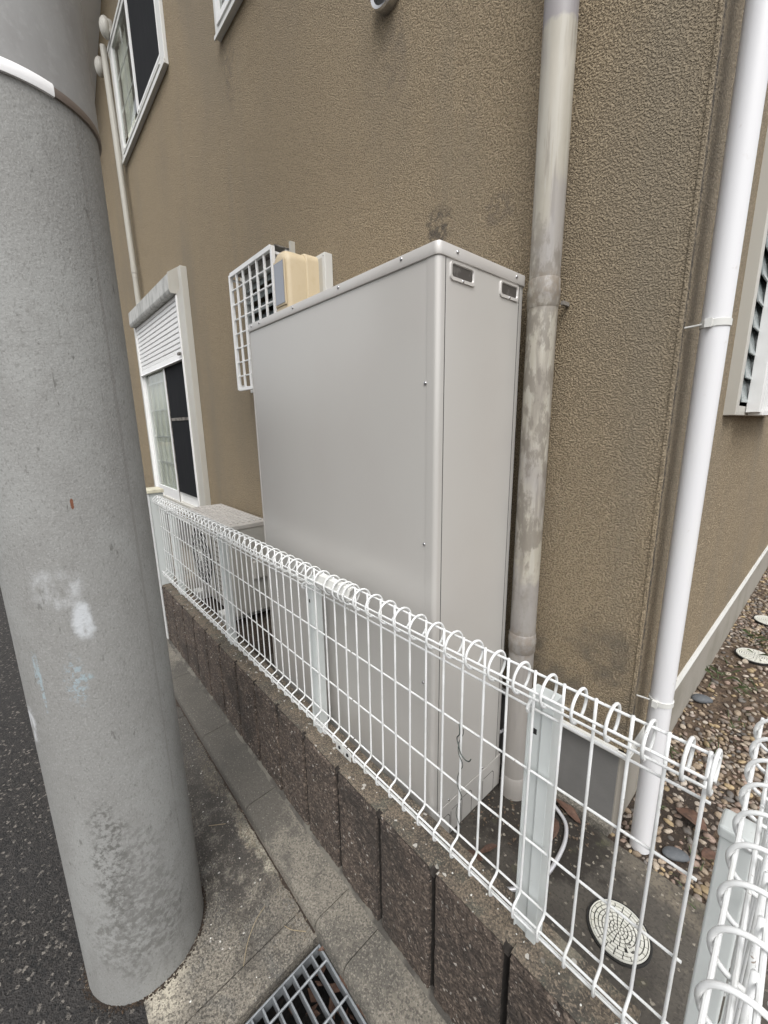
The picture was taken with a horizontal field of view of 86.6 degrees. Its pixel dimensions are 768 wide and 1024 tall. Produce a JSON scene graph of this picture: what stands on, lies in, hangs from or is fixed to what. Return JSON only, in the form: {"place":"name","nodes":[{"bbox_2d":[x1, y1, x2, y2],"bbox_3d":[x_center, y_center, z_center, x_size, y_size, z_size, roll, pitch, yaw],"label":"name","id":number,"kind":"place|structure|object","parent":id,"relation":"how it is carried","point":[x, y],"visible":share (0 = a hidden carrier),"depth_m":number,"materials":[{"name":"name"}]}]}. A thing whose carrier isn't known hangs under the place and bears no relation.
{"place":"outdoors","nodes":[
{"label":"outdoors","id":0,"kind":"place"},
{"bbox_2d":[0,587,148,1023],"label":"road","id":1,"kind":"structure","parent":0,"point":[41,964],"depth_m":1.36,"materials":[{"name":"grey asphalt"}]},
{"bbox_2d":[171,559,198,592],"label":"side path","id":2,"kind":"structure","parent":0,"point":[175,580],"depth_m":4.10,"materials":[{"name":"concrete"}]},
{"bbox_2d":[143,700,317,1023],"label":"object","id":3,"kind":"structure","parent":0,"point":[218,991],"depth_m":1.25,"materials":[{"name":"concrete"}]},
{"bbox_2d":[0,0,203,1005],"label":"utility pole","id":4,"kind":"object","parent":3,"relation":"on","point":[80,586],"visible":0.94,"depth_m":0.89,"materials":[{"name":"concrete"}]},
{"bbox_2d":[79,883,208,1016],"bbox_3d":[-0.729,1.301,1.257,0.347,0.030,0.344,-11,16,-40],"label":"pole foot grit","id":5,"kind":"object","parent":3,"relation":"on","point":[106,1006],"visible":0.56,"depth_m":1.14,"materials":[{"name":"grey soil"}]},
{"bbox_2d":[160,740,312,1023],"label":"grit","id":6,"kind":"object","parent":3,"relation":"on","point":[291,897],"visible":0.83,"depth_m":1.44,"materials":[{"name":"grey gravel"}]},
{"bbox_2d":[243,906,264,965],"bbox_3d":[-0.397,1.275,1.232,0.015,0.019,0.143,1,12,9],"label":"dry stem","id":7,"kind":"object","parent":3,"relation":"on","point":[250,933],"visible":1,"depth_m":1.23,"materials":[{"name":"beige plant"}]},
{"bbox_2d":[245,944,366,1023],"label":"drain grating","id":8,"kind":"object","parent":3,"relation":"in","point":[275,996],"visible":1,"depth_m":1.10,"materials":[{"name":"metal"}]},
{"bbox_2d":[167,640,446,1023],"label":"kerb","id":9,"kind":"structure","parent":3,"relation":"on","point":[374,973],"depth_m":1.31,"materials":[{"name":"concrete"}]},
{"bbox_2d":[167,639,452,1023],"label":"kerb mortar joint","id":10,"kind":"object","parent":9,"relation":"on","point":[429,992],"visible":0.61,"depth_m":1.35,"materials":[{"name":"grey concrete"}]},
{"bbox_2d":[257,955,358,1023],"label":"drain pit","id":11,"kind":"object","parent":3,"relation":"in","point":[299,1006],"visible":0.5,"depth_m":1.21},
{"bbox_2d":[278,965,354,1023],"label":"leaf litter","id":12,"kind":"object","parent":11,"relation":"in","point":[335,989],"visible":0.48,"depth_m":1.14,"materials":[{"name":"brown plant"}]},
{"bbox_2d":[190,637,581,1005],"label":"white chips","id":13,"kind":"object","parent":3,"relation":"on","point":[403,829],"visible":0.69,"depth_m":1.07,"materials":[{"name":"white stone"}]},
{"bbox_2d":[175,698,314,932],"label":"gutter dirt","id":14,"kind":"structure","parent":0,"point":[283,882],"depth_m":1.54,"materials":[{"name":"black soil"}]},
{"bbox_2d":[191,593,727,894],"bbox_3d":[9.322,3.223,-9.257,2.200,0.294,33.100,-11,16,-40],"label":"yard base","id":15,"kind":"object","parent":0,"point":[677,834],"visible":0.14,"depth_m":1.30,"materials":[{"name":"grey concrete"}]},
{"bbox_2d":[186,504,269,623],"bbox_3d":[-1.069,0.322,2.777,0.320,0.642,0.811,-11,16,-40],"label":"air conditioner","id":16,"kind":"object","parent":15,"relation":"on","point":[248,524],"visible":0.62,"depth_m":2.55,"materials":[{"name":"paint"}]},
{"bbox_2d":[162,582,640,1023],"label":"block wall","id":17,"kind":"structure","parent":15,"relation":"on","point":[473,959],"depth_m":1.09,"materials":[{"name":"concrete"}]},
{"bbox_2d":[146,487,173,638],"bbox_3d":[-1.518,0.384,2.797,0.100,1.104,0.145,-11,16,-40],"label":"end post","id":18,"kind":"object","parent":17,"relation":"on","point":[152,493],"visible":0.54,"depth_m":2.71,"materials":[{"name":"white metal"}]},
{"bbox_2d":[152,495,722,1023],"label":"fence","id":19,"kind":"object","parent":17,"relation":"on","point":[546,715],"visible":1,"depth_m":0.82,"materials":[{"name":"white metal"}]},
{"bbox_2d":[456,724,470,827],"bbox_3d":[0.168,0.586,0.879,0.019,0.274,0.048,-3,12,-12],"label":"binding wire","id":20,"kind":"object","parent":19,"relation":"attached to","point":[462,765],"visible":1,"depth_m":0.88,"materials":[{"name":"metal"}]},
{"bbox_2d":[81,0,767,836],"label":"house","id":21,"kind":"structure","parent":15,"relation":"on","point":[351,136],"depth_m":1.28,"materials":[{"name":"paint"}]},
{"bbox_2d":[94,56,103,77],"bbox_3d":[-2.575,-4.046,3.705,0.099,0.156,0.104,-11,16,-40],"label":"vent cover","id":22,"kind":"object","parent":21,"relation":"attached to","point":[98,65],"visible":0.68,"depth_m":3.67,"materials":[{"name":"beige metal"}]},
{"bbox_2d":[99,15,112,39],"bbox_3d":[-2.337,-4.071,3.424,0.099,0.156,0.104,-11,16,-40],"label":"vent cover","id":23,"kind":"object","parent":21,"relation":"attached to","point":[105,24],"visible":0.91,"depth_m":3.40,"materials":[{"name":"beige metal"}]},
{"bbox_2d":[100,43,140,304],"bbox_3d":[-2.402,-3.022,3.733,0.056,2.101,0.138,-11,16,-40],"label":"drain pipe","id":24,"kind":"object","parent":21,"relation":"attached to","point":[117,147],"visible":0.88,"depth_m":3.70,"materials":[{"name":"beige plastic"}]},
{"bbox_2d":[107,0,168,165],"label":"window","id":25,"kind":"structure","parent":21,"relation":"in","point":[143,66],"depth_m":3.08,"materials":[{"name":"white metal"}]},
{"bbox_2d":[128,265,210,514],"bbox_3d":[-1.903,-0.938,3.974,0.524,2.191,1.830,-11,16,-40],"label":"window","id":26,"kind":"structure","parent":21,"relation":"in","point":[165,347],"depth_m":3.61,"materials":[{"name":"beige metal"}]},
{"bbox_2d":[213,0,242,41],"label":"window","id":27,"kind":"structure","parent":21,"relation":"in","point":[224,14],"depth_m":2.07,"materials":[{"name":"white metal"}]},
{"bbox_2d":[228,241,294,392],"bbox_3d":[-0.548,-1.003,2.269,0.384,0.950,0.830,-11,16,-40],"label":"window grille","id":28,"kind":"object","parent":21,"relation":"in","point":[258,266],"depth_m":2.19,"materials":[{"name":"white metal"}]},
{"bbox_2d":[316,252,332,291],"bbox_3d":[-0.305,-0.910,1.848,0.042,0.418,0.217,-11,16,-40],"label":"meter board","id":29,"kind":"object","parent":21,"relation":"attached to","point":[325,271],"visible":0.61,"depth_m":1.74,"materials":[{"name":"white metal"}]},
{"bbox_2d":[273,251,319,311],"bbox_3d":[-0.378,-0.894,1.778,0.164,0.418,0.142,-11,16,-40],"label":"electric meter","id":30,"kind":"object","parent":29,"relation":"attached to","point":[296,278],"visible":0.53,"depth_m":1.71,"materials":[{"name":"beige plastic"}]},
{"bbox_2d":[273,260,284,305],"bbox_3d":[-0.439,-0.960,1.710,0.004,0.160,0.077,-11,16,-40],"label":"meter window","id":31,"kind":"structure","parent":30,"relation":"in","point":[278,267],"depth_m":1.71,"materials":[{"name":"grey glass"}]},
{"bbox_2d":[273,257,286,307],"bbox_3d":[-0.436,-0.960,1.712,0.007,0.176,0.090,-11,16,-40],"label":"window frame","id":32,"kind":"structure","parent":30,"relation":"in","point":[283,258],"depth_m":1.68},
{"bbox_2d":[370,0,397,16],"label":"vent hood","id":33,"kind":"object","parent":21,"relation":"attached to","point":[383,8],"visible":1,"depth_m":1.33,"materials":[{"name":"metal"}]},
{"bbox_2d":[499,0,579,800],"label":"downpipe","id":34,"kind":"object","parent":21,"relation":"attached to","point":[559,42],"visible":0.96,"depth_m":1.04,"materials":[{"name":"plastic"}]},
{"bbox_2d":[629,0,767,854],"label":"downpipe","id":35,"kind":"object","parent":21,"relation":"attached to","point":[744,123],"visible":0.98,"depth_m":0.90,"materials":[{"name":"white plastic"}]},
{"bbox_2d":[723,127,767,415],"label":"window","id":36,"kind":"structure","parent":21,"relation":"in","point":[747,387],"depth_m":1.27,"materials":[{"name":"beige metal"}]},
{"bbox_2d":[683,808,761,1023],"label":"gate post","id":37,"kind":"object","parent":15,"relation":"on","point":[726,840],"visible":0.51,"depth_m":0.58,"materials":[{"name":"white metal"}]},
{"bbox_2d":[694,717,767,1023],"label":"fence","id":38,"kind":"object","parent":37,"relation":"attached to","point":[742,988],"visible":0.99,"depth_m":0.39,"materials":[{"name":"white metal"}]},
{"bbox_2d":[610,570,767,904],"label":"gravel","id":39,"kind":"structure","parent":0,"point":[699,888],"depth_m":1.51,"materials":[{"name":"gravel"}]},
{"bbox_2d":[662,846,689,861],"bbox_3d":[0.823,0.965,1.150,0.068,0.022,0.040,1,12,9],"label":"stone","id":40,"kind":"object","parent":39,"relation":"on","point":[673,853],"visible":0.99,"depth_m":1.14,"materials":[{"name":"grey stone"}]},
{"bbox_2d":[676,807,707,831],"bbox_3d":[0.934,0.927,1.236,0.052,0.018,0.086,-11,16,-40],"label":"dead leaf","id":41,"kind":"object","parent":39,"relation":"on","point":[691,815],"visible":0.88,"depth_m":1.24,"materials":[{"name":"brown plant"}]},
{"bbox_2d":[691,694,712,703],"bbox_3d":[1.397,0.821,1.788,0.062,0.032,0.072,-11,16,-40],"label":"stone","id":42,"kind":"object","parent":39,"relation":"on","point":[701,698],"visible":1,"depth_m":1.78,"materials":[{"name":"grey stone"}]},
{"bbox_2d":[701,847,715,859],"bbox_3d":[0.906,0.954,1.135,0.036,0.009,0.034,-11,16,-40],"label":"dead leaf","id":43,"kind":"object","parent":39,"relation":"on","point":[708,853],"visible":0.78,"depth_m":1.14,"materials":[{"name":"brown plant"}]},
{"bbox_2d":[661,628,767,908],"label":"fallen leaves","id":44,"kind":"object","parent":39,"relation":"on","point":[737,679],"visible":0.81,"depth_m":1.86,"materials":[{"name":"plant"}]},
{"bbox_2d":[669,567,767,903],"bbox_3d":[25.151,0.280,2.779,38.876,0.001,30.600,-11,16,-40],"label":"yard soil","id":45,"kind":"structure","parent":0,"point":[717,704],"depth_m":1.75,"materials":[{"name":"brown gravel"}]},
{"bbox_2d":[734,647,767,665],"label":"drain cover","id":46,"kind":"object","parent":45,"relation":"on","point":[755,658],"visible":0.99,"depth_m":2.10,"materials":[{"name":"white plastic"}]},
{"bbox_2d":[753,615,767,626],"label":"drain cover","id":47,"kind":"object","parent":45,"relation":"on","point":[761,619],"visible":1,"depth_m":2.49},
{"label":"yard slab edge","id":48,"kind":"structure","parent":0,"visible":0},
{"bbox_2d":[261,654,767,1023],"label":"yard paving slab","id":49,"kind":"structure","parent":48,"relation":"on","point":[662,909],"depth_m":1.05,"materials":[{"name":"grey concrete"}]},
{"bbox_2d":[248,240,524,832],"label":"hot water unit","id":50,"kind":"structure","parent":49,"relation":"on","point":[385,400],"depth_m":1.11,"materials":[{"name":"paint"}]},
{"bbox_2d":[468,850,482,860],"bbox_3d":[0.256,0.969,1.148,0.036,0.007,0.036,-2,12,-6],"label":"dead leaf","id":51,"kind":"object","parent":49,"relation":"on","point":[478,857],"visible":0.45,"depth_m":1.15,"materials":[{"name":"brown plant"}]},
{"bbox_2d":[480,843,497,852],"bbox_3d":[0.299,0.964,1.166,0.060,0.011,0.019,-5,13,-19],"label":"dead leaf","id":52,"kind":"object","parent":49,"relation":"on","point":[487,848],"visible":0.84,"depth_m":1.17,"materials":[{"name":"brown plant"}]},
{"bbox_2d":[471,794,593,893],"bbox_3d":[0.443,0.949,1.240,0.273,0.007,0.300,-11,16,-40],"label":"leaf debris","id":53,"kind":"object","parent":49,"relation":"on","point":[514,839],"visible":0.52,"depth_m":1.24,"materials":[{"name":"brown plant"}]},
{"bbox_2d":[500,728,568,891],"bbox_3d":[0.439,0.856,1.201,0.221,0.200,0.390,2,12,12],"label":"flexible hose","id":54,"kind":"object","parent":49,"relation":"on","point":[559,853],"visible":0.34,"depth_m":1.17,"materials":[{"name":"white plastic"}]},
{"bbox_2d":[553,818,559,838],"bbox_3d":[0.504,0.946,1.226,0.079,0.015,0.048,-11,16,-40],"label":"dead leaf","id":55,"kind":"object","parent":49,"relation":"on","point":[556,828],"visible":0.25,"depth_m":1.22,"materials":[{"name":"brown plant"}]},
{"bbox_2d":[556,799,580,823],"bbox_3d":[0.577,0.933,1.279,0.033,0.016,0.100,-7,14,-27],"label":"dead leaf","id":56,"kind":"object","parent":49,"relation":"on","point":[569,810],"visible":0.88,"depth_m":1.27,"materials":[{"name":"brown plant"}]},
{"bbox_2d":[586,897,652,968],"bbox_3d":[0.564,1.014,0.981,0.139,0.024,0.139,-11,16,-40],"label":"drain cover","id":57,"kind":"object","parent":49,"relation":"on","point":[621,938],"visible":0.75,"depth_m":0.97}
]}

